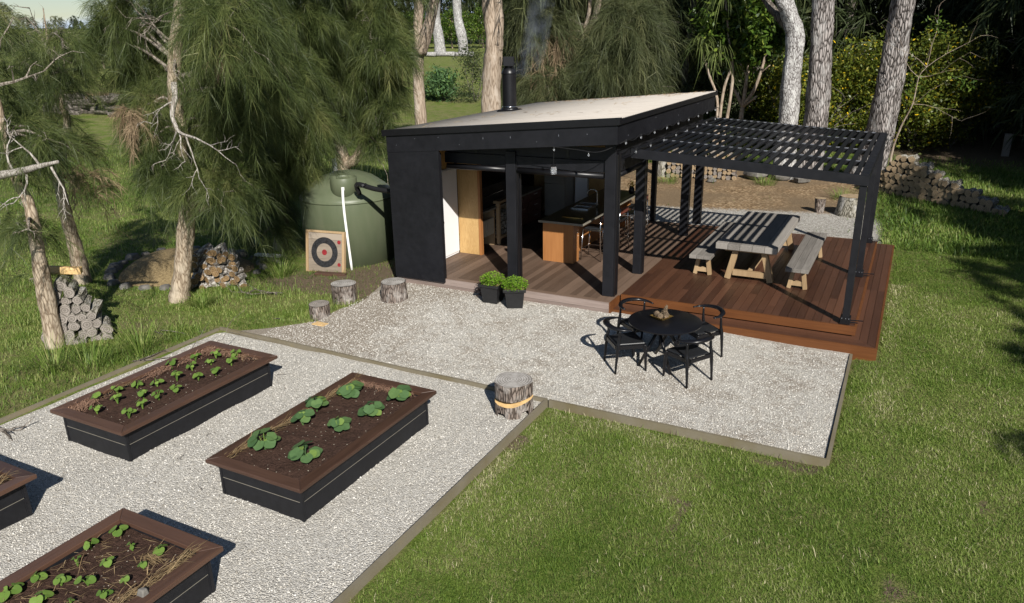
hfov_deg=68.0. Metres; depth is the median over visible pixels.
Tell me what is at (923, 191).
firewood log
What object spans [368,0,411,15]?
dark pine
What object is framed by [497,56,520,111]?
chimney flue
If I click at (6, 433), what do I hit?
dead branch
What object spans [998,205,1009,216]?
firewood log
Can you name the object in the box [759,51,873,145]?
flowering shrub
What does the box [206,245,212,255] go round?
firewood log
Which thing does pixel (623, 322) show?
elbow chair
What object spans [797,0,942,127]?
dark pine
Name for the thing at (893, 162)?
firewood log
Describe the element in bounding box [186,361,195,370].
bean seedling
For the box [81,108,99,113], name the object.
firewood log
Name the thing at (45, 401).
edging board
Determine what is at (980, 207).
firewood log
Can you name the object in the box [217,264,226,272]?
firewood log
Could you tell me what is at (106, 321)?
firewood log
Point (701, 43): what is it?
cabbage tree
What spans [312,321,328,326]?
wood offcut
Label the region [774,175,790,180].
boulder
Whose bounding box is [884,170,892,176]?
firewood log
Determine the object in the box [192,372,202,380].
bean seedling
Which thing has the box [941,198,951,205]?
firewood log
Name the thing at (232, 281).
firewood log
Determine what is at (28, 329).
meadow grass
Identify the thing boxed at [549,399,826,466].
edging board
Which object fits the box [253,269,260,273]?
edging stone
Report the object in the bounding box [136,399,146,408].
bean seedling
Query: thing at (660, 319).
pine cone bowl
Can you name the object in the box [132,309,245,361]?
dead branch
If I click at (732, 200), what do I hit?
ground
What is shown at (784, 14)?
pine tree
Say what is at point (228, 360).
bean seedling
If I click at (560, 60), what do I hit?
casuarina tree
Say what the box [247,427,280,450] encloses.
pumpkin plant
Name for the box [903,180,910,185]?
firewood log
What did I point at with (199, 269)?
firewood log
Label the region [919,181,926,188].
firewood log
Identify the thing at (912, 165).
firewood log
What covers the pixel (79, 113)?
firewood log
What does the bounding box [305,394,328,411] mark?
pumpkin plant
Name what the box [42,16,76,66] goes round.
casuarina tree
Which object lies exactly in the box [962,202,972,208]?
firewood log
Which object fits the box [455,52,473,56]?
fallen log
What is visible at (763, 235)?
dining table
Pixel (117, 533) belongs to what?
young seedling
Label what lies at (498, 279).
herb plant
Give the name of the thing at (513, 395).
notched log
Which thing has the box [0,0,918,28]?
sky
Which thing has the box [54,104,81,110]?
firewood log
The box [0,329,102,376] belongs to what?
grass tuft
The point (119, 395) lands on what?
bean seedling
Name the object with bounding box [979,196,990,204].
firewood log
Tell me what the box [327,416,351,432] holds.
pumpkin plant
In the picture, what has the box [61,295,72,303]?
firewood log
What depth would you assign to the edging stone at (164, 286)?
16.29 m
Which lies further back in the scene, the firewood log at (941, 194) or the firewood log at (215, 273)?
the firewood log at (941, 194)
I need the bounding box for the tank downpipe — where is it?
[354,182,389,195]
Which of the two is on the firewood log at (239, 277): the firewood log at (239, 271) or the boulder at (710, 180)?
the firewood log at (239, 271)
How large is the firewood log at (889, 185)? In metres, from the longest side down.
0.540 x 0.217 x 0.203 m
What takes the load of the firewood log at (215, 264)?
on the firewood log at (221, 268)
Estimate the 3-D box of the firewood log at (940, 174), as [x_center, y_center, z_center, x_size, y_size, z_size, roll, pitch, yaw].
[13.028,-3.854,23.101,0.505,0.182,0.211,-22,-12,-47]
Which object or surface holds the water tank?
on the ground at (732, 200)
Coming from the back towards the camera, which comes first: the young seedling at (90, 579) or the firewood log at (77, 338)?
the firewood log at (77, 338)
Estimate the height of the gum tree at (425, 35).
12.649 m
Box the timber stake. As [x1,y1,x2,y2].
[1001,133,1013,156]
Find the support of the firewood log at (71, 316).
on the firewood log at (75, 325)
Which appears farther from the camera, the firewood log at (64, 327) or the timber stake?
the timber stake
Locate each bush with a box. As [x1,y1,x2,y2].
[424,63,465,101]
[447,35,483,102]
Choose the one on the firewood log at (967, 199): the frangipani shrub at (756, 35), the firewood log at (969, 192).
the firewood log at (969, 192)
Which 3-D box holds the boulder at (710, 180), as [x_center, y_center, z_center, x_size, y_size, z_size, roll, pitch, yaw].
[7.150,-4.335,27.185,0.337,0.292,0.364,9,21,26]
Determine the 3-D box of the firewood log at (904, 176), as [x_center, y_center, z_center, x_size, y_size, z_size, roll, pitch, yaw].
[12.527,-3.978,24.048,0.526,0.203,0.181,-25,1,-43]
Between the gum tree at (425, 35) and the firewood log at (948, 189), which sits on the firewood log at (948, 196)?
the firewood log at (948, 189)
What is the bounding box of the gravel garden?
[0,332,540,602]
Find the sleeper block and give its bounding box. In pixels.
[314,271,346,275]
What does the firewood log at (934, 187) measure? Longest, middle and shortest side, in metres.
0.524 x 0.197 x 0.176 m
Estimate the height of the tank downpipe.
0.343 m
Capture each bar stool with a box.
[580,215,603,261]
[601,206,628,251]
[620,203,634,233]
[624,194,648,235]
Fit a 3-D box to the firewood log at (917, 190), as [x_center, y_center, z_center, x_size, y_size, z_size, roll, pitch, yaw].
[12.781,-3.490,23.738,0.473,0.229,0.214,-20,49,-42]
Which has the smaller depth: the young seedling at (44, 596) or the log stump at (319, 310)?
the young seedling at (44, 596)
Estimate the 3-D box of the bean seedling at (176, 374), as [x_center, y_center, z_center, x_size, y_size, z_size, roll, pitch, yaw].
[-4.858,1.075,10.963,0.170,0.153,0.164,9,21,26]
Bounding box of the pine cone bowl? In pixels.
[650,312,672,320]
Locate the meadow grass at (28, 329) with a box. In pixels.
[0,130,671,415]
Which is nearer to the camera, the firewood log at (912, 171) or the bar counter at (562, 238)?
the bar counter at (562, 238)
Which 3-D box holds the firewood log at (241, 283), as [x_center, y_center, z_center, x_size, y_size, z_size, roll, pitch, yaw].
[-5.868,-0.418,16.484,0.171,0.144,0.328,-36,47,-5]
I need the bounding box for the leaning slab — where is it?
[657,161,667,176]
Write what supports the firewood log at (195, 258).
on the firewood log at (196, 264)
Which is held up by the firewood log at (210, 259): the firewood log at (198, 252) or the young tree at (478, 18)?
the firewood log at (198, 252)
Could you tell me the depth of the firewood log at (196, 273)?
16.20 m
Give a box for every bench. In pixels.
[689,222,734,274]
[785,231,826,289]
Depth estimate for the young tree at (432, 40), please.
138.06 m
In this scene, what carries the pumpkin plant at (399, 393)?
on the raised bed at (275, 478)
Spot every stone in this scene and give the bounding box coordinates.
[103,273,115,279]
[104,268,117,273]
[107,262,122,269]
[107,279,119,285]
[119,260,128,264]
[119,282,131,289]
[125,253,140,260]
[137,587,148,597]
[138,284,151,290]
[159,284,170,289]
[235,249,248,257]
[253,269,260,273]
[256,258,266,264]
[259,263,267,269]
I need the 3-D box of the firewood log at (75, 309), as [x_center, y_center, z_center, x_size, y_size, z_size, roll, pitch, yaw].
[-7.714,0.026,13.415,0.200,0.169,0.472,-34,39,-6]
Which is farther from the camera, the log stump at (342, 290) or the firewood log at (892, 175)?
the firewood log at (892, 175)
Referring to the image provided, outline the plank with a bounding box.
[254,253,282,257]
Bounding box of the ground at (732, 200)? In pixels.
[0,12,1023,602]
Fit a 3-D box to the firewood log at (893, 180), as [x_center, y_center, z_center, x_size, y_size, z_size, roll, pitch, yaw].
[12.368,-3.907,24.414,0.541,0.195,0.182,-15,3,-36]
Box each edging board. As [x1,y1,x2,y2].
[0,328,218,423]
[219,327,547,401]
[332,399,547,602]
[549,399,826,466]
[826,354,852,465]
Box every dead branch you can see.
[0,416,34,430]
[0,429,12,441]
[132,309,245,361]
[223,271,282,295]
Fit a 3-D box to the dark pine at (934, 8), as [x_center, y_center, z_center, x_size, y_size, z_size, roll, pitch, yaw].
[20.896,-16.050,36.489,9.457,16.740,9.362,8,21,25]
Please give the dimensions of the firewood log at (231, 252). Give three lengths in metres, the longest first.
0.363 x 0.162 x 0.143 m
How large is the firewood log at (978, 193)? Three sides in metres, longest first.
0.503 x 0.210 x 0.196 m
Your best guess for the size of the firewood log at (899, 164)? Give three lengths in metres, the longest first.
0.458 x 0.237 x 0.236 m
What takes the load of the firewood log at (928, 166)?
on the firewood log at (923, 174)
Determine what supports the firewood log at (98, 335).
on the ground at (732, 200)
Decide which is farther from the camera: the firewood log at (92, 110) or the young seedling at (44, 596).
the firewood log at (92, 110)
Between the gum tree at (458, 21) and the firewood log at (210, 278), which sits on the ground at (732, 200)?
the gum tree at (458, 21)
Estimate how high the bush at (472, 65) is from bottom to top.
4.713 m
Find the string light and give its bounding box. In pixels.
[542,107,718,156]
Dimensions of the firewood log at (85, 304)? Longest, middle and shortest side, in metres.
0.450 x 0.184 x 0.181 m
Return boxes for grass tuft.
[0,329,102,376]
[38,334,134,374]
[92,311,179,355]
[174,286,223,308]
[244,244,296,268]
[259,256,301,278]
[649,172,681,184]
[753,173,782,185]
[825,186,858,199]
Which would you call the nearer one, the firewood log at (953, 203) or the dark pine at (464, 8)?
the firewood log at (953, 203)
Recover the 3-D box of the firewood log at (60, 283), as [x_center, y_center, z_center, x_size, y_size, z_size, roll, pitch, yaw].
[-7.840,-0.376,13.254,0.208,0.198,0.521,3,24,-21]
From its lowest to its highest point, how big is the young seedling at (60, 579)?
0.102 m
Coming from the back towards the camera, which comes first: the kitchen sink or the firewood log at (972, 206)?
the firewood log at (972, 206)
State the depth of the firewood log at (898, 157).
23.97 m
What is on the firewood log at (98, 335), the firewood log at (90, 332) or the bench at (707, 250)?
the firewood log at (90, 332)
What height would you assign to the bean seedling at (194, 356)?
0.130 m
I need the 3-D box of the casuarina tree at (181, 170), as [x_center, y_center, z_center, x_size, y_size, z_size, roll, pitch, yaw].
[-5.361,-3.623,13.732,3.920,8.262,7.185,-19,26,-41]
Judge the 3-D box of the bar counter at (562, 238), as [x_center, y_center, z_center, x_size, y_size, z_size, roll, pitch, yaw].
[1.948,-1.854,18.077,1.040,0.921,3.940,9,21,26]
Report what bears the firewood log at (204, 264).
on the firewood log at (207, 270)
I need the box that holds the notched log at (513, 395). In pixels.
[494,372,533,419]
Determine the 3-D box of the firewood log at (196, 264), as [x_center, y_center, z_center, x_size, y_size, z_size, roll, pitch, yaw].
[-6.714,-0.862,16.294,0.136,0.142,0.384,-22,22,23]
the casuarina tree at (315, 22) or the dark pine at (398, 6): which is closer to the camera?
the casuarina tree at (315, 22)
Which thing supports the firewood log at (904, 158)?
on the firewood log at (905, 165)
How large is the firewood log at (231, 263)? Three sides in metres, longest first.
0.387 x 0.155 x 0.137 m
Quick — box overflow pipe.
[341,187,352,269]
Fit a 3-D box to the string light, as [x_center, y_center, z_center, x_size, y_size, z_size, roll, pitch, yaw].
[2.920,-3.765,16.285,1.620,0.297,7.280,9,21,26]
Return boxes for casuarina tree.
[0,2,23,54]
[0,2,130,284]
[0,5,115,349]
[12,13,44,52]
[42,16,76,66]
[61,0,313,303]
[84,25,115,68]
[220,0,368,266]
[291,0,434,184]
[471,0,696,112]
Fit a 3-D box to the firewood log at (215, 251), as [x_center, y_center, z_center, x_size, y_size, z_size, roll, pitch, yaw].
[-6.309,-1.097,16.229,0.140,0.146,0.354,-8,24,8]
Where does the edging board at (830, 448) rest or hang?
on the ground at (732, 200)
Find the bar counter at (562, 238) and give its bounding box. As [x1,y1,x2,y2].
[538,189,634,263]
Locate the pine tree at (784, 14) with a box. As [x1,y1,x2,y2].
[762,0,804,179]
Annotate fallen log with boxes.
[424,52,436,56]
[433,52,455,56]
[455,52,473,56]
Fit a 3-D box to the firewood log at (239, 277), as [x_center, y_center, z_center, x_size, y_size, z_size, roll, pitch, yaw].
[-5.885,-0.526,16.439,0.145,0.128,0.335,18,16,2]
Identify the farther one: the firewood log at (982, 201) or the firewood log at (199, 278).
the firewood log at (982, 201)
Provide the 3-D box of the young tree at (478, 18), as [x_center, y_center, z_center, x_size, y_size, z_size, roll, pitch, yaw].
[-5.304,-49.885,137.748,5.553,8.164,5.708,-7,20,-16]
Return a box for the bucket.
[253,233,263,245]
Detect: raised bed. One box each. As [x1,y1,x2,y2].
[0,460,36,529]
[0,508,222,602]
[50,341,277,461]
[205,372,436,521]
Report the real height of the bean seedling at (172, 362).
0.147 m
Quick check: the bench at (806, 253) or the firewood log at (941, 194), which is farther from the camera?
the firewood log at (941, 194)
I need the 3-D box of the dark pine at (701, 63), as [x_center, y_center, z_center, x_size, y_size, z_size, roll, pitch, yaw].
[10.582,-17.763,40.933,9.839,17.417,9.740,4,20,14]
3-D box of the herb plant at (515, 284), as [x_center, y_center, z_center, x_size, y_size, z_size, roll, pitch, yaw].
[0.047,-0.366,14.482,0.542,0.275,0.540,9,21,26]
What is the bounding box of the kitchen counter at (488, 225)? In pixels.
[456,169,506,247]
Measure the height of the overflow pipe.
1.877 m
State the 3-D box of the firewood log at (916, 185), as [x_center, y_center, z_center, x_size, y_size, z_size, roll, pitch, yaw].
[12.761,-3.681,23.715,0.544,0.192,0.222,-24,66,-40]
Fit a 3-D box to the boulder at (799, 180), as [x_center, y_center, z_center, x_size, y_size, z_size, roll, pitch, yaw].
[10.228,-4.343,26.791,0.651,0.460,0.548,-10,21,-24]
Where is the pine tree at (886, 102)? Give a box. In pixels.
[849,0,915,174]
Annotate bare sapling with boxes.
[881,10,990,164]
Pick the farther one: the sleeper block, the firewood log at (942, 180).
the firewood log at (942, 180)
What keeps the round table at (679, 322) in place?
on the gravel patio
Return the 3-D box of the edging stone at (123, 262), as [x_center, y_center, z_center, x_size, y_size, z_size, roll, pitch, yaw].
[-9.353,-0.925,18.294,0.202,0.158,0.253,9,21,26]
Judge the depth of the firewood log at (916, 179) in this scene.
23.54 m
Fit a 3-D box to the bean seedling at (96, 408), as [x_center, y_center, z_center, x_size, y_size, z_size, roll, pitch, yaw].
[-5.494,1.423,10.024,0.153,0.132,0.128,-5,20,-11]
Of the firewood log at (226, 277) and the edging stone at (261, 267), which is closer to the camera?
the firewood log at (226, 277)
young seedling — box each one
[0,582,23,602]
[29,590,53,602]
[30,571,47,582]
[53,574,71,585]
[71,555,80,565]
[74,575,95,585]
[83,538,98,549]
[96,588,113,598]
[99,556,113,567]
[108,525,127,536]
[119,574,129,583]
[127,542,134,550]
[137,560,146,568]
[153,544,167,555]
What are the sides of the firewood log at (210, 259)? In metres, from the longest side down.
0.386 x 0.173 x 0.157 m
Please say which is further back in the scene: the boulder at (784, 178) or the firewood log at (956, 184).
the boulder at (784, 178)
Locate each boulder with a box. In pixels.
[707,177,716,182]
[743,171,767,179]
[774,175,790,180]
[793,177,810,182]
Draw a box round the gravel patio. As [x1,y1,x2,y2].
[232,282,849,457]
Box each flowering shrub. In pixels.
[730,52,808,147]
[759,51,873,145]
[803,23,932,148]
[897,20,1002,154]
[905,25,1018,148]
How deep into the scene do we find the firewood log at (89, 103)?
47.30 m
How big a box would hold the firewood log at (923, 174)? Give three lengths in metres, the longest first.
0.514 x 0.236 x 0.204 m
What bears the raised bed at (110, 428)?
on the gravel garden
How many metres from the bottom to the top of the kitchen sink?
0.434 m
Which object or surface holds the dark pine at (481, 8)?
on the ground at (732, 200)
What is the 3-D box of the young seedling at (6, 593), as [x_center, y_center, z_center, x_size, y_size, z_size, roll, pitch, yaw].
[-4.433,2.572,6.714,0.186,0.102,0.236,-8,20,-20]
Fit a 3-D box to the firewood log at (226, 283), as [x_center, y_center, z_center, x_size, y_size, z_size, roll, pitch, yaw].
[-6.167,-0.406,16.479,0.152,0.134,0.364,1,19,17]
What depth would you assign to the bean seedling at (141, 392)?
10.38 m
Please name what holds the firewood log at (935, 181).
on the firewood log at (934, 187)
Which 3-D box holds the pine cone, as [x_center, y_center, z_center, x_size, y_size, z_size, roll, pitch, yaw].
[2.408,0.215,11.863,0.104,0.109,0.101,-3,19,-7]
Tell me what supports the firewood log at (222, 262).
on the firewood log at (231, 263)
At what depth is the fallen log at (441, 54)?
102.92 m
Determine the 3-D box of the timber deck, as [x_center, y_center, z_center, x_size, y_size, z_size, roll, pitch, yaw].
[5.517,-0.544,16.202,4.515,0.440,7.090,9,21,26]
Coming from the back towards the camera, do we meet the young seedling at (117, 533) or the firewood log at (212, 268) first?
the firewood log at (212, 268)
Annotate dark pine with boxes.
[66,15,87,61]
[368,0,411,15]
[394,0,440,41]
[411,0,451,43]
[424,0,480,43]
[451,0,502,43]
[471,0,485,42]
[640,0,750,116]
[652,0,750,147]
[655,0,699,92]
[681,0,844,147]
[714,0,859,115]
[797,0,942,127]
[837,0,977,117]
[841,0,1021,125]
[907,0,1008,117]
[908,0,1023,133]
[937,0,1023,138]
[940,0,1023,151]
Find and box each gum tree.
[413,0,457,124]
[433,2,445,51]
[452,0,467,51]
[468,0,595,112]
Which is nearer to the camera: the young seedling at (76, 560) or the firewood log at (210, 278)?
the young seedling at (76, 560)
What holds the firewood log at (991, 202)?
on the firewood log at (988, 209)
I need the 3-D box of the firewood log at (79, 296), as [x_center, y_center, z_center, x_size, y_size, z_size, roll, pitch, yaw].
[-7.642,-0.100,13.423,0.185,0.189,0.460,0,22,-18]
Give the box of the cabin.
[381,90,717,312]
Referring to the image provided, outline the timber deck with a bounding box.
[612,225,894,360]
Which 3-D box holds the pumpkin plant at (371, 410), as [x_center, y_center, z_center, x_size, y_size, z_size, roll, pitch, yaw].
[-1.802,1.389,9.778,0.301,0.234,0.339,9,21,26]
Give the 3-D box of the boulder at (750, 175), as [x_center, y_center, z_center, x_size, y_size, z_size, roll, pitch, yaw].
[8.816,-4.640,27.535,0.877,0.580,0.867,9,21,26]
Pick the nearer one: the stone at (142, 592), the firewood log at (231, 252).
the stone at (142, 592)
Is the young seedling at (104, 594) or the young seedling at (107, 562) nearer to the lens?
the young seedling at (104, 594)
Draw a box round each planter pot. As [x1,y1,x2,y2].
[478,278,506,303]
[503,283,525,307]
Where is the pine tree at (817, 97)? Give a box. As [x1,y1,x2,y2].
[797,0,834,169]
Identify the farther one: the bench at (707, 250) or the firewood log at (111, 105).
the firewood log at (111, 105)
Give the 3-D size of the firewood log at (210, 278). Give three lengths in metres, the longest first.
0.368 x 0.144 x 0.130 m
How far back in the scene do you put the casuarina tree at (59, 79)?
14.62 m
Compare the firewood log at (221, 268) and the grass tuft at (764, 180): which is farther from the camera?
the grass tuft at (764, 180)
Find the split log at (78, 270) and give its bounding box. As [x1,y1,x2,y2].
[49,266,82,274]
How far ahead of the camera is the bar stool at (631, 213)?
17.87 m
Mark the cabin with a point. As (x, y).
(511, 150)
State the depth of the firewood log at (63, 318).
13.19 m
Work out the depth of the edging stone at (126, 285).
16.40 m
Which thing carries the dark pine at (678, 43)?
on the ground at (732, 200)
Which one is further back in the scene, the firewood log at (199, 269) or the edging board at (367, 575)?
the firewood log at (199, 269)
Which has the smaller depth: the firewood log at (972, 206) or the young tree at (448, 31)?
the firewood log at (972, 206)
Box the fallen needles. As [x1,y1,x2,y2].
[423,91,702,126]
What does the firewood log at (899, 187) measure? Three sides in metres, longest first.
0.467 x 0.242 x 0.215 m
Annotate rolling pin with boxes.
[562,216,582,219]
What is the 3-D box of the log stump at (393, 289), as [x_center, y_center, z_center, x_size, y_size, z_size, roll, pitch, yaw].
[-2.366,-0.226,15.175,0.532,0.404,0.563,9,21,26]
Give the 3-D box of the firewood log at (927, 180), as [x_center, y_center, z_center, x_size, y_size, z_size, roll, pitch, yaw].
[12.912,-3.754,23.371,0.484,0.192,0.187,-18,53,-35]
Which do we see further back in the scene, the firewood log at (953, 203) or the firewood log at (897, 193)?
the firewood log at (897, 193)
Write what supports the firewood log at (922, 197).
on the ground at (732, 200)
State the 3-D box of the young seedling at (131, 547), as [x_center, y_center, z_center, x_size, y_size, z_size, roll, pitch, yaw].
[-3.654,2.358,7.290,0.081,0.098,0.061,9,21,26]
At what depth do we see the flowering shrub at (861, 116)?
32.08 m
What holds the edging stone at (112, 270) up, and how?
on the ground at (732, 200)
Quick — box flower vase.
[627,181,634,193]
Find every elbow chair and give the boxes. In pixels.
[603,317,646,373]
[617,297,660,348]
[662,331,714,388]
[677,304,725,357]
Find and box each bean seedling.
[89,404,102,413]
[90,391,101,398]
[110,393,122,403]
[111,386,122,393]
[121,408,136,417]
[131,380,142,388]
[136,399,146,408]
[137,389,147,398]
[150,377,163,386]
[151,390,163,399]
[165,358,176,368]
[169,384,181,393]
[171,370,182,380]
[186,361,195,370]
[190,353,200,360]
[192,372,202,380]
[204,359,214,364]
[210,349,220,358]
[210,367,220,375]
[226,357,236,365]
[230,349,240,358]
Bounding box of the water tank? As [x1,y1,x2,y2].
[299,169,394,268]
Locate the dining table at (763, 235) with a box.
[716,211,800,283]
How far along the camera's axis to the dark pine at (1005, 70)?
33.99 m
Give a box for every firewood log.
[45,108,81,114]
[53,274,72,290]
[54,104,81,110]
[54,288,61,298]
[58,311,66,323]
[59,302,71,315]
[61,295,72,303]
[61,320,68,332]
[64,279,78,297]
[65,328,76,340]
[67,311,76,321]
[68,319,80,330]
[68,329,79,344]
[71,302,80,313]
[72,286,87,304]
[76,309,86,320]
[78,324,87,338]
[79,337,89,342]
[80,294,91,311]
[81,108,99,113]
[81,317,92,330]
[83,99,97,105]
[86,298,102,319]
[86,327,98,336]
[90,107,113,113]
[91,327,101,340]
[92,310,101,327]
[100,315,112,333]
[101,331,113,339]
[102,94,132,104]
[105,104,131,109]
[191,275,198,284]
[192,259,201,267]
[193,242,211,257]
[193,255,199,261]
[193,270,199,278]
[196,274,203,280]
[197,260,203,272]
[199,281,204,288]
[200,249,207,259]
[201,259,207,268]
[204,263,211,274]
[204,275,215,282]
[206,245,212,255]
[206,248,214,262]
[208,280,219,286]
[209,265,218,272]
[210,259,219,265]
[212,244,220,255]
[212,271,218,276]
[215,277,220,284]
[217,258,228,263]
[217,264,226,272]
[217,268,227,276]
[220,242,227,256]
[220,254,226,261]
[220,281,229,287]
[223,274,230,280]
[226,262,235,268]
[227,254,237,268]
[228,248,234,260]
[229,267,243,276]
[230,277,237,284]
[232,260,239,271]
[234,273,246,281]
[238,279,246,286]
[881,168,887,176]
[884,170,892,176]
[885,182,895,188]
[886,165,894,170]
[889,172,898,177]
[890,160,900,165]
[890,178,896,183]
[892,166,897,172]
[895,172,905,179]
[895,190,903,195]
[896,154,906,160]
[896,161,906,166]
[896,184,903,190]
[898,167,907,173]
[901,155,912,161]
[902,161,910,168]
[902,173,910,180]
[902,186,910,191]
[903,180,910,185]
[907,175,915,179]
[908,154,919,162]
[908,180,914,186]
[909,161,919,168]
[910,168,915,175]
[913,176,920,182]
[914,162,926,170]
[914,182,919,188]
[914,188,921,193]
[918,194,926,200]
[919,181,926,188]
[920,162,933,170]
[920,170,933,177]
[920,189,927,194]
[924,177,934,182]
[925,182,933,190]
[925,196,932,200]
[929,170,939,178]
[931,177,942,184]
[931,184,938,190]
[932,190,939,197]
[935,171,945,178]
[938,177,949,186]
[938,186,946,191]
[938,191,945,198]
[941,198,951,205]
[942,180,954,186]
[944,193,952,199]
[945,186,952,193]
[950,200,960,205]
[951,179,962,188]
[951,185,963,194]
[952,194,962,200]
[956,201,965,208]
[957,189,967,193]
[959,194,965,200]
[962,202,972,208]
[964,188,976,196]
[965,196,972,202]
[970,203,979,210]
[971,196,985,203]
[972,189,982,196]
[976,204,984,211]
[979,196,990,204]
[984,205,996,212]
[985,197,998,207]
[992,205,1002,214]
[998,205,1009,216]
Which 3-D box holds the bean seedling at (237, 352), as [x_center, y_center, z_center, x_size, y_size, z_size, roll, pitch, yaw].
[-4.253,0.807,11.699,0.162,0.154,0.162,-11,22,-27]
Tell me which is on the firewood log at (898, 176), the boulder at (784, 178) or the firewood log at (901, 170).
the firewood log at (901, 170)
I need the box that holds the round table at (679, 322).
[628,309,701,374]
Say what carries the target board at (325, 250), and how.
on the ground at (732, 200)
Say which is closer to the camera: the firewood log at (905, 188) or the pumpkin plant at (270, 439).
the pumpkin plant at (270, 439)
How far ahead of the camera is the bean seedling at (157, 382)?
10.76 m
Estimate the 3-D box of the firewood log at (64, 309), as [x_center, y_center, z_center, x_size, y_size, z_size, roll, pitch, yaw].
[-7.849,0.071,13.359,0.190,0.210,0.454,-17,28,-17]
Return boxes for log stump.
[309,300,330,320]
[331,280,356,304]
[381,277,407,303]
[814,197,826,212]
[834,194,864,217]
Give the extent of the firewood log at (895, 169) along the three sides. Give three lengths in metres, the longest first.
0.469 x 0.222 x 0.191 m
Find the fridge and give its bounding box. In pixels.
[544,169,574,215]
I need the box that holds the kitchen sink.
[571,189,598,209]
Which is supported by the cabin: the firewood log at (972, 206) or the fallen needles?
the fallen needles
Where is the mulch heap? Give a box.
[119,248,254,285]
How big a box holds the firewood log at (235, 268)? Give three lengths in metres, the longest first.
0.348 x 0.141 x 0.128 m
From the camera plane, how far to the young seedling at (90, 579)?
6.82 m
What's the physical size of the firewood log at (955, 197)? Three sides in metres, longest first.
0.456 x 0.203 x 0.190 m
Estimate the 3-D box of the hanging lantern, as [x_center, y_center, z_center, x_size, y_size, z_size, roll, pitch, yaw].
[0.747,-2.470,13.601,0.116,0.390,0.116,9,21,26]
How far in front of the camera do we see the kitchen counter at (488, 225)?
17.93 m
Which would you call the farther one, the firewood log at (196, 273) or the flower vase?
the flower vase
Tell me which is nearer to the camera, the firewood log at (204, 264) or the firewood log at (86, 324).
the firewood log at (86, 324)
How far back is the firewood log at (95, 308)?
13.48 m
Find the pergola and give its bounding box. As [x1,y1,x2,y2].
[631,117,887,324]
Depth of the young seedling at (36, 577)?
6.88 m
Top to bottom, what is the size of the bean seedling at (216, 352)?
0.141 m
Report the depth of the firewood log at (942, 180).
22.88 m
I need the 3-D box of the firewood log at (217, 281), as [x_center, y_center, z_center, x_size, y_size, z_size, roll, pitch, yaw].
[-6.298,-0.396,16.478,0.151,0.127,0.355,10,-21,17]
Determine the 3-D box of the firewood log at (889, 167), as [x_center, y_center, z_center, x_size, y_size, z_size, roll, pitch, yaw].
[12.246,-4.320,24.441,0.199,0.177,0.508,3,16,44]
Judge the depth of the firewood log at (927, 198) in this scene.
23.32 m
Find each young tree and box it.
[404,10,425,37]
[431,16,448,44]
[440,6,456,47]
[454,9,478,43]
[471,3,485,47]
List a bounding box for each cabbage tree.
[670,33,747,144]
[693,0,758,145]
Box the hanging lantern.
[550,153,556,174]
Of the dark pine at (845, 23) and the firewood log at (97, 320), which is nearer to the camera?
the firewood log at (97, 320)
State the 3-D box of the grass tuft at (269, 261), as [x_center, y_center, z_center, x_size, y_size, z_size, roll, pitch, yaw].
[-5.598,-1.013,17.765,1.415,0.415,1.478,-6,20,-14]
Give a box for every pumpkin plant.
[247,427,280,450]
[288,440,322,462]
[290,409,314,424]
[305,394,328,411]
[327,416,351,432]
[336,380,363,397]
[358,401,384,416]
[387,385,411,401]
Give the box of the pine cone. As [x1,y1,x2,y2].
[663,312,668,317]
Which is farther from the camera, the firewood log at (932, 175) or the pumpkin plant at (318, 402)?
the firewood log at (932, 175)
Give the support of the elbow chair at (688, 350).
on the gravel patio
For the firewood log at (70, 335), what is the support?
on the firewood log at (77, 338)
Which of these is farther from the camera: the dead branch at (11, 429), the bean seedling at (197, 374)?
the bean seedling at (197, 374)
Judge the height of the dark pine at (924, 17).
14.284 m
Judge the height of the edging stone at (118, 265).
0.228 m
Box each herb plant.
[479,271,504,285]
[501,275,528,291]
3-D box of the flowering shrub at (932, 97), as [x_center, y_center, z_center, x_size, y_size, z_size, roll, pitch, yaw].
[17.760,-8.878,31.965,4.539,5.598,6.517,9,21,26]
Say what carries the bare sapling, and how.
on the ground at (732, 200)
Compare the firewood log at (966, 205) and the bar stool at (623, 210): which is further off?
the firewood log at (966, 205)
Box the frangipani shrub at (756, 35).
[687,0,809,160]
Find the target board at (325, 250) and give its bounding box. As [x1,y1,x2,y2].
[306,229,345,271]
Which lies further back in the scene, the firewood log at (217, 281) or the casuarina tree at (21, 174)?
the firewood log at (217, 281)
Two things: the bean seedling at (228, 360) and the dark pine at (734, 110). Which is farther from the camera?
the dark pine at (734, 110)
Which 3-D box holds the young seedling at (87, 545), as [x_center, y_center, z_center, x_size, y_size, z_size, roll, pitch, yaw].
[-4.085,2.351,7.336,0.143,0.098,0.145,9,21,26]
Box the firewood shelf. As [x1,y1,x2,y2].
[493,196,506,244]
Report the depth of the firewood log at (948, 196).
22.71 m
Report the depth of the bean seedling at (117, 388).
10.53 m
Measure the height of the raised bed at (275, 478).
0.661 m
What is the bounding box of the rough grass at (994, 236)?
[658,146,1023,261]
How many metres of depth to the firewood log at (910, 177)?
23.69 m
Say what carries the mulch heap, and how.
on the ground at (732, 200)
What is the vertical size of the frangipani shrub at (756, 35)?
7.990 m
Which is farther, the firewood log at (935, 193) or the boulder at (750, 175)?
the boulder at (750, 175)

